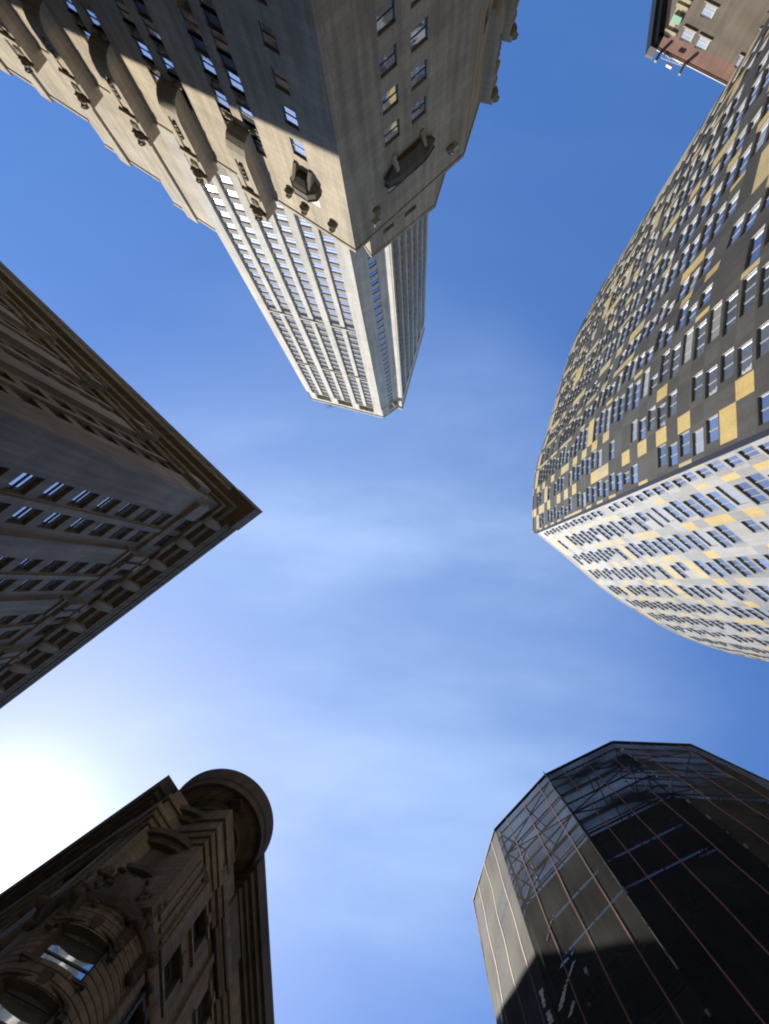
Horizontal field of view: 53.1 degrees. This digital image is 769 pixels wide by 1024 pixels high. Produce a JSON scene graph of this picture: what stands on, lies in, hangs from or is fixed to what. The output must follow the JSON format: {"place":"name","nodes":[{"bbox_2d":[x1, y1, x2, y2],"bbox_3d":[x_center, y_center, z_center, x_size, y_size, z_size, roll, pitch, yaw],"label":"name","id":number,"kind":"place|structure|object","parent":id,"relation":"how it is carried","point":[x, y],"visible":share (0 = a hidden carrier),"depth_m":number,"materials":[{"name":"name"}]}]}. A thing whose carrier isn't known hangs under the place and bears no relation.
{"place":"outdoors","nodes":[
{"label":"outdoors","id":0,"kind":"place"},
{"bbox_2d":[0,0,768,1023],"label":"sky","id":1,"kind":"structure","parent":0,"point":[391,649],"materials":[{"name":"blue"}]},
{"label":"pavement","id":2,"kind":"structure","parent":0,"visible":0},
{"bbox_2d":[532,18,768,661],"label":"apartment tower","id":3,"kind":"structure","parent":2,"relation":"on","point":[651,492],"depth_m":78.59,"materials":[{"name":"grey concrete"}]},
{"bbox_2d":[633,380,640,408],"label":"window","id":4,"kind":"structure","parent":3,"relation":"in","point":[637,387],"depth_m":80.31,"materials":[{"name":"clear glass"}]},
{"bbox_2d":[640,418,645,440],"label":"window","id":5,"kind":"structure","parent":3,"relation":"in","point":[642,423],"depth_m":76.91,"materials":[{"name":"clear glass"}]},
{"bbox_2d":[642,369,649,397],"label":"window","id":6,"kind":"structure","parent":3,"relation":"in","point":[646,375],"depth_m":77.36,"materials":[{"name":"grey glass"}]},
{"bbox_2d":[649,406,655,429],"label":"window","id":7,"kind":"structure","parent":3,"relation":"in","point":[652,412],"depth_m":73.98,"materials":[{"name":"clear glass"}]},
{"bbox_2d":[659,403,665,427],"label":"window","id":8,"kind":"structure","parent":3,"relation":"in","point":[661,409],"depth_m":70.90,"materials":[{"name":"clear glass"}]},
{"bbox_2d":[659,444,665,466],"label":"window","id":9,"kind":"structure","parent":3,"relation":"in","point":[662,450],"depth_m":70.58,"materials":[{"name":"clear glass"}]},
{"bbox_2d":[652,506,673,521],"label":"window","id":10,"kind":"structure","parent":3,"relation":"in","point":[657,509],"depth_m":81.97,"materials":[{"name":"white glass"}]},
{"bbox_2d":[661,350,669,381],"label":"window","id":11,"kind":"structure","parent":3,"relation":"in","point":[666,357],"depth_m":71.35,"materials":[{"name":"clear glass"}]},
{"bbox_2d":[669,391,676,416],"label":"window","id":12,"kind":"structure","parent":3,"relation":"in","point":[673,397],"depth_m":67.95,"materials":[{"name":"clear glass"}]},
{"bbox_2d":[670,443,677,466],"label":"window","id":13,"kind":"structure","parent":3,"relation":"in","point":[673,448],"depth_m":67.57,"materials":[{"name":"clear glass"}]},
{"bbox_2d":[671,344,680,377],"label":"window","id":14,"kind":"structure","parent":3,"relation":"in","point":[676,352],"depth_m":68.33,"materials":[{"name":"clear glass"}]},
{"bbox_2d":[664,506,687,521],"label":"window","id":15,"kind":"structure","parent":3,"relation":"in","point":[668,508],"depth_m":78.93,"materials":[{"name":"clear glass"}]},
{"bbox_2d":[676,303,687,331],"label":"window","id":16,"kind":"structure","parent":3,"relation":"in","point":[681,320],"depth_m":68.80,"materials":[{"name":"blue glass"}]},
{"bbox_2d":[671,500,694,516],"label":"window","id":17,"kind":"structure","parent":3,"relation":"in","point":[676,503],"depth_m":75.98,"materials":[{"name":"blue glass"}]},
{"bbox_2d":[677,247,688,276],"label":"window","id":18,"kind":"structure","parent":3,"relation":"in","point":[685,253],"depth_m":75.36,"materials":[{"name":"blue glass"}]},
{"bbox_2d":[681,431,689,455],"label":"window","id":19,"kind":"structure","parent":3,"relation":"in","point":[685,438],"depth_m":64.57,"materials":[{"name":"blue glass"}]},
{"bbox_2d":[683,328,693,363],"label":"window","id":20,"kind":"structure","parent":3,"relation":"in","point":[688,337],"depth_m":65.36,"materials":[{"name":"grey glass"}]},
{"bbox_2d":[687,237,699,267],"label":"window","id":21,"kind":"structure","parent":3,"relation":"in","point":[694,247],"depth_m":72.29,"materials":[{"name":"blue glass"}]},
{"bbox_2d":[684,499,709,516],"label":"window","id":22,"kind":"structure","parent":3,"relation":"in","point":[691,503],"depth_m":72.95,"materials":[{"name":"blue glass"}]},
{"bbox_2d":[693,371,702,400],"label":"window","id":23,"kind":"structure","parent":3,"relation":"in","point":[697,386],"depth_m":61.96,"materials":[{"name":"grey glass"}]},
{"bbox_2d":[686,534,709,549],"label":"window","id":24,"kind":"structure","parent":3,"relation":"in","point":[692,537],"depth_m":81.53,"materials":[{"name":"blue glass"}]},
{"bbox_2d":[694,429,703,454],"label":"window","id":25,"kind":"structure","parent":3,"relation":"in","point":[698,436],"depth_m":61.58,"materials":[{"name":"white glass"}]},
{"bbox_2d":[695,320,706,358],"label":"window","id":26,"kind":"structure","parent":3,"relation":"in","point":[700,340],"depth_m":62.31,"materials":[{"name":"blue glass"}]},
{"bbox_2d":[692,492,719,510],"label":"window","id":27,"kind":"structure","parent":3,"relation":"in","point":[698,496],"depth_m":69.97,"materials":[{"name":"blue glass"}]},
{"bbox_2d":[694,530,717,545],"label":"window","id":28,"kind":"structure","parent":3,"relation":"in","point":[698,532],"depth_m":78.56,"materials":[{"name":"white glass"}]},
{"bbox_2d":[700,218,712,249],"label":"window","id":29,"kind":"structure","parent":3,"relation":"in","point":[707,229],"depth_m":69.36,"materials":[{"name":"blue glass"}]},
{"bbox_2d":[707,366,716,396],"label":"window","id":30,"kind":"structure","parent":3,"relation":"in","point":[712,374],"depth_m":58.92,"materials":[{"name":"blue glass"}]},
{"bbox_2d":[708,415,718,443],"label":"window","id":31,"kind":"structure","parent":3,"relation":"in","point":[713,432],"depth_m":58.50,"materials":[{"name":"blue glass"}]},
{"bbox_2d":[709,302,721,342],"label":"window","id":32,"kind":"structure","parent":3,"relation":"in","point":[716,312],"depth_m":59.36,"materials":[{"name":"grey glass"}]},
{"bbox_2d":[711,205,725,239],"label":"window","id":33,"kind":"structure","parent":3,"relation":"in","point":[720,215],"depth_m":66.33,"materials":[{"name":"blue glass"}]},
{"bbox_2d":[707,530,732,546],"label":"window","id":34,"kind":"structure","parent":3,"relation":"in","point":[716,535],"depth_m":75.56,"materials":[{"name":"blue glass"}]},
{"bbox_2d":[708,491,737,510],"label":"window","id":35,"kind":"structure","parent":3,"relation":"in","point":[716,496],"depth_m":66.94,"materials":[{"name":"blue glass"}]},
{"bbox_2d":[714,558,737,573],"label":"window","id":36,"kind":"structure","parent":3,"relation":"in","point":[720,561],"depth_m":81.15,"materials":[{"name":"blue glass"}]},
{"bbox_2d":[722,348,733,381],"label":"window","id":37,"kind":"structure","parent":3,"relation":"in","point":[728,359],"depth_m":55.95,"materials":[{"name":"blue glass"}]},
{"bbox_2d":[716,525,742,541],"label":"window","id":38,"kind":"structure","parent":3,"relation":"in","point":[722,528],"depth_m":72.55,"materials":[{"name":"blue glass"}]},
{"bbox_2d":[723,163,736,193],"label":"window","id":39,"kind":"structure","parent":3,"relation":"in","point":[730,176],"depth_m":66.66,"materials":[{"name":"blue glass"}]},
{"bbox_2d":[724,292,737,335],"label":"window","id":40,"kind":"structure","parent":3,"relation":"in","point":[730,318],"depth_m":56.32,"materials":[{"name":"grey glass"}]},
{"bbox_2d":[726,194,738,218],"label":"window","id":41,"kind":"structure","parent":3,"relation":"in","point":[732,206],"depth_m":63.30,"materials":[{"name":"blue glass"}]},
{"bbox_2d":[717,484,748,503],"bbox_3d":[28.874,-1.556,63.759,2.450,2.400,0.059,40,-93,5],"label":"window","id":42,"kind":"structure","parent":3,"relation":"in","point":[725,488],"depth_m":63.99,"materials":[{"name":"white glass"}]},
{"bbox_2d":[725,455,744,465],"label":"window","id":43,"kind":"structure","parent":3,"relation":"in","point":[734,460],"depth_m":58.23,"materials":[{"name":"blue glass"}]},
{"bbox_2d":[728,217,743,246],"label":"window","id":44,"kind":"structure","parent":3,"relation":"in","point":[737,228],"depth_m":60.02,"materials":[{"name":"blue glass"}]},
{"bbox_2d":[731,101,745,134],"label":"window","id":45,"kind":"structure","parent":3,"relation":"in","point":[739,113],"depth_m":70.27,"materials":[{"name":"blue glass"}]},
{"bbox_2d":[729,560,753,575],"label":"window","id":46,"kind":"structure","parent":3,"relation":"in","point":[734,562],"depth_m":78.09,"materials":[{"name":"blue glass"}]},
{"bbox_2d":[736,147,750,179],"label":"window","id":47,"kind":"structure","parent":3,"relation":"in","point":[743,163],"depth_m":63.63,"materials":[{"name":"blue glass"}]},
{"bbox_2d":[739,340,751,376],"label":"window","id":48,"kind":"structure","parent":3,"relation":"in","point":[745,353],"depth_m":52.92,"materials":[{"name":"blue glass"}]},
{"bbox_2d":[741,269,756,315],"bbox_3d":[25.249,-15.102,53.128,0.059,2.400,2.800,7,-95,3],"label":"window","id":49,"kind":"structure","parent":3,"relation":"in","point":[750,283],"depth_m":53.36,"materials":[{"name":"grey glass"}]},
{"bbox_2d":[739,446,760,458],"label":"window","id":50,"kind":"structure","parent":3,"relation":"in","point":[749,452],"depth_m":55.25,"materials":[{"name":"blue glass"}]},
{"bbox_2d":[738,556,763,572],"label":"window","id":51,"kind":"structure","parent":3,"relation":"in","point":[750,564],"depth_m":75.15,"materials":[{"name":"blue glass"}]},
{"bbox_2d":[743,203,759,233],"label":"window","id":52,"kind":"structure","parent":3,"relation":"in","point":[752,215],"depth_m":56.97,"materials":[{"name":"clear glass"}]},
{"bbox_2d":[735,482,768,503],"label":"window","id":53,"kind":"structure","parent":3,"relation":"in","point":[745,487],"depth_m":60.95,"materials":[{"name":"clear glass"}]},
{"bbox_2d":[742,519,763,531],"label":"window","id":54,"kind":"structure","parent":3,"relation":"in","point":[751,524],"depth_m":66.65,"materials":[{"name":"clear glass"}]},
{"bbox_2d":[746,75,761,110],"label":"window","id":55,"kind":"structure","parent":3,"relation":"in","point":[755,88],"depth_m":67.29,"materials":[{"name":"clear glass"}]},
{"bbox_2d":[747,228,763,266],"bbox_3d":[25.822,-18.298,53.407,0.059,2.400,2.398,13,-95,4],"label":"window","id":56,"kind":"structure","parent":3,"relation":"in","point":[756,242],"depth_m":53.70,"materials":[{"name":"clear glass"}]},
{"bbox_2d":[747,473,768,493],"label":"window","id":57,"kind":"structure","parent":3,"relation":"in","point":[757,478],"depth_m":58.20,"materials":[{"name":"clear glass"}]},
{"bbox_2d":[753,121,768,154],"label":"window","id":58,"kind":"structure","parent":3,"relation":"in","point":[760,139],"depth_m":60.65,"materials":[{"name":"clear glass"}]},
{"bbox_2d":[758,322,768,357],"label":"window","id":59,"kind":"structure","parent":3,"relation":"in","point":[763,335],"depth_m":50.21,"materials":[{"name":"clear glass"}]},
{"bbox_2d":[759,392,768,424],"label":"window","id":60,"kind":"structure","parent":3,"relation":"in","point":[764,400],"depth_m":49.92,"materials":[{"name":"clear glass"}]},
{"bbox_2d":[760,264,768,306],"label":"window","id":61,"kind":"structure","parent":3,"relation":"in","point":[764,298],"depth_m":50.79,"materials":[{"name":"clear glass"}]},
{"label":"pavement","id":62,"kind":"structure","parent":0,"visible":0},
{"bbox_2d":[473,741,768,1023],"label":"skyscraper","id":63,"kind":"structure","parent":62,"relation":"on","point":[623,882],"depth_m":18.53,"materials":[{"name":"glass"}]},
{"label":"pavement","id":64,"kind":"structure","parent":0,"visible":0},
{"bbox_2d":[0,0,519,417],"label":"stone skyscraper","id":65,"kind":"structure","parent":64,"relation":"on","point":[301,158],"depth_m":60.92,"materials":[{"name":"stone"}]},
{"bbox_2d":[82,5,102,30],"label":"window","id":66,"kind":"structure","parent":65,"relation":"in","point":[92,17],"depth_m":56.90,"materials":[{"name":"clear glass"}]},
{"bbox_2d":[114,0,135,26],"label":"window","id":67,"kind":"structure","parent":65,"relation":"in","point":[123,10],"depth_m":52.73,"materials":[{"name":"black glass"}]},
{"bbox_2d":[134,39,154,63],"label":"window","id":68,"kind":"structure","parent":65,"relation":"in","point":[143,49],"depth_m":56.51,"materials":[{"name":"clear glass"}]},
{"bbox_2d":[141,17,162,43],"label":"window","id":69,"kind":"structure","parent":65,"relation":"in","point":[150,27],"depth_m":52.53,"materials":[{"name":"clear glass"}]},
{"bbox_2d":[159,55,178,78],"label":"window","id":70,"kind":"structure","parent":65,"relation":"in","point":[168,65],"depth_m":56.30,"materials":[{"name":"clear glass"}]},
{"bbox_2d":[180,10,201,38],"bbox_3d":[-12.040,-30.574,48.188,1.350,2.150,0.050,34,-93,5],"label":"window","id":71,"kind":"structure","parent":65,"relation":"in","point":[190,22],"depth_m":48.33,"materials":[{"name":"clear glass"}]},
{"bbox_2d":[197,52,217,77],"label":"window","id":72,"kind":"structure","parent":65,"relation":"in","point":[207,64],"depth_m":52.10,"materials":[{"name":"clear glass"}]},
{"bbox_2d":[199,0,216,13],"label":"window","id":73,"kind":"structure","parent":65,"relation":"in","point":[208,4],"depth_m":44.97,"materials":[{"name":"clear glass"}]},
{"bbox_2d":[210,28,231,57],"bbox_3d":[-10.140,-29.294,47.989,1.350,2.150,0.050,34,-93,5],"label":"window","id":74,"kind":"structure","parent":65,"relation":"in","point":[220,41],"depth_m":48.13,"materials":[{"name":"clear glass"}]},
{"bbox_2d":[212,88,230,111],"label":"window","id":75,"kind":"structure","parent":65,"relation":"in","point":[221,99],"depth_m":55.89,"materials":[{"name":"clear glass"}]},
{"bbox_2d":[225,69,244,94],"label":"window","id":76,"kind":"structure","parent":65,"relation":"in","point":[235,82],"depth_m":51.91,"materials":[{"name":"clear glass"}]},
{"bbox_2d":[238,105,255,126],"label":"window","id":77,"kind":"structure","parent":65,"relation":"in","point":[247,116],"depth_m":55.69,"materials":[{"name":"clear glass"}]},
{"bbox_2d":[250,133,265,155],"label":"window","id":78,"kind":"structure","parent":65,"relation":"in","point":[258,145],"depth_m":59.32,"materials":[{"name":"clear glass"}]},
{"bbox_2d":[258,20,278,51],"bbox_3d":[-6.535,-27.119,43.815,1.250,2.150,0.050,34,-93,5],"label":"window","id":79,"kind":"structure","parent":65,"relation":"in","point":[268,34],"depth_m":43.93,"materials":[{"name":"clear glass"}]},
{"bbox_2d":[270,65,289,93],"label":"window","id":80,"kind":"structure","parent":65,"relation":"in","point":[279,77],"depth_m":47.71,"materials":[{"name":"clear glass"}]},
{"bbox_2d":[281,104,298,128],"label":"window","id":81,"kind":"structure","parent":65,"relation":"in","point":[290,116],"depth_m":51.49,"materials":[{"name":"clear glass"}]},
{"bbox_2d":[291,138,306,159],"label":"window","id":82,"kind":"structure","parent":65,"relation":"in","point":[298,148],"depth_m":55.27,"materials":[{"name":"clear glass"}]},
{"bbox_2d":[204,175,423,405],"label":"window","id":83,"kind":"structure","parent":65,"relation":"in","point":[226,180],"depth_m":107.57,"materials":[{"name":"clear glass"}]},
{"bbox_2d":[376,0,394,34],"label":"window","id":84,"kind":"structure","parent":65,"relation":"in","point":[385,16],"depth_m":43.77,"materials":[{"name":"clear glass"}]},
{"bbox_2d":[379,43,395,76],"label":"window","id":85,"kind":"structure","parent":65,"relation":"in","point":[387,60],"depth_m":47.51,"materials":[{"name":"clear glass"}]},
{"bbox_2d":[382,84,397,113],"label":"window","id":86,"kind":"structure","parent":65,"relation":"in","point":[390,98],"depth_m":51.29,"materials":[{"name":"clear glass"}]},
{"bbox_2d":[384,119,398,145],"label":"window","id":87,"kind":"structure","parent":65,"relation":"in","point":[391,132],"depth_m":55.08,"materials":[{"name":"clear glass"}]},
{"bbox_2d":[411,59,425,89],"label":"window","id":88,"kind":"structure","parent":65,"relation":"in","point":[418,74],"depth_m":51.49,"materials":[{"name":"clear glass"}]},
{"bbox_2d":[411,17,426,50],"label":"window","id":89,"kind":"structure","parent":65,"relation":"in","point":[418,33],"depth_m":47.72,"materials":[{"name":"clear glass"}]},
{"bbox_2d":[412,95,425,122],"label":"window","id":90,"kind":"structure","parent":65,"relation":"in","point":[418,109],"depth_m":55.26,"materials":[{"name":"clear glass"}]},
{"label":"pavement","id":91,"kind":"structure","parent":0,"visible":0},
{"bbox_2d":[645,0,768,85],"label":"brick building","id":92,"kind":"structure","parent":91,"relation":"on","point":[713,39],"depth_m":122.29,"materials":[{"name":"brown brick"}]},
{"bbox_2d":[654,52,684,75],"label":"panel antenna","id":93,"kind":"object","parent":92,"relation":"attached to","point":[669,65],"visible":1,"depth_m":129.60,"materials":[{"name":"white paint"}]},
{"bbox_2d":[680,28,694,42],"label":"window","id":94,"kind":"structure","parent":92,"relation":"in","point":[687,35],"depth_m":124.24,"materials":[{"name":"white glass"}]},
{"bbox_2d":[694,36,709,50],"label":"window","id":95,"kind":"structure","parent":92,"relation":"in","point":[702,43],"depth_m":124.09,"materials":[{"name":"white glass"}]},
{"bbox_2d":[700,3,715,19],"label":"window","id":96,"kind":"structure","parent":92,"relation":"in","point":[708,10],"depth_m":118.16,"materials":[{"name":"white glass"}]},
{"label":"pavement","id":97,"kind":"structure","parent":0,"visible":0},
{"bbox_2d":[0,768,274,1023],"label":"corner building","id":98,"kind":"structure","parent":97,"relation":"on","point":[149,906],"depth_m":29.79,"materials":[{"name":"stone"}]},
{"bbox_2d":[0,990,50,1023],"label":"window","id":99,"kind":"structure","parent":98,"relation":"in","point":[13,1009],"depth_m":19.75,"materials":[{"name":"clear glass"}]},
{"bbox_2d":[39,933,102,979],"bbox_3d":[-9.226,13.050,22.363,1.648,2.100,0.050,25,-94,4],"label":"window","id":100,"kind":"structure","parent":98,"relation":"in","point":[76,957],"depth_m":22.68,"materials":[{"name":"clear glass"}]},
{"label":"pavement","id":101,"kind":"structure","parent":0,"visible":0},
{"bbox_2d":[0,261,262,708],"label":"office building","id":102,"kind":"structure","parent":101,"relation":"on","point":[120,496],"depth_m":70.71,"materials":[{"name":"brown stone"}]},
{"bbox_2d":[4,473,39,490],"bbox_3d":[-22.785,-1.988,48.220,1.750,2.800,0.090,-37,-96,-1],"label":"window","id":103,"kind":"structure","parent":102,"relation":"in","point":[24,480],"depth_m":48.58,"materials":[{"name":"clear glass"}]},
{"bbox_2d":[7,507,37,521],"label":"window","id":104,"kind":"structure","parent":102,"relation":"in","point":[25,512],"depth_m":52.88,"materials":[{"name":"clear glass"}]},
{"bbox_2d":[15,559,37,568],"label":"window","id":105,"kind":"structure","parent":102,"relation":"in","point":[26,563],"depth_m":61.53,"materials":[{"name":"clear glass"}]},
{"bbox_2d":[39,513,65,525],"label":"window","id":106,"kind":"structure","parent":102,"relation":"in","point":[54,518],"depth_m":57.26,"materials":[{"name":"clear glass"}]},
{"bbox_2d":[39,482,68,498],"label":"window","id":107,"kind":"structure","parent":102,"relation":"in","point":[57,488],"depth_m":52.96,"materials":[{"name":"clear glass"}]},
{"bbox_2d":[67,518,89,530],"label":"window","id":108,"kind":"structure","parent":102,"relation":"in","point":[78,524],"depth_m":61.62,"materials":[{"name":"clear glass"}]},
{"bbox_2d":[69,490,94,504],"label":"window","id":109,"kind":"structure","parent":102,"relation":"in","point":[85,495],"depth_m":57.33,"materials":[{"name":"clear glass"}]},
{"bbox_2d":[94,497,116,510],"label":"window","id":110,"kind":"structure","parent":102,"relation":"in","point":[106,503],"depth_m":61.68,"materials":[{"name":"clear glass"}]},
{"bbox_2d":[116,503,136,515],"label":"window","id":111,"kind":"structure","parent":102,"relation":"in","point":[127,508],"depth_m":66.06,"materials":[{"name":"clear glass"}]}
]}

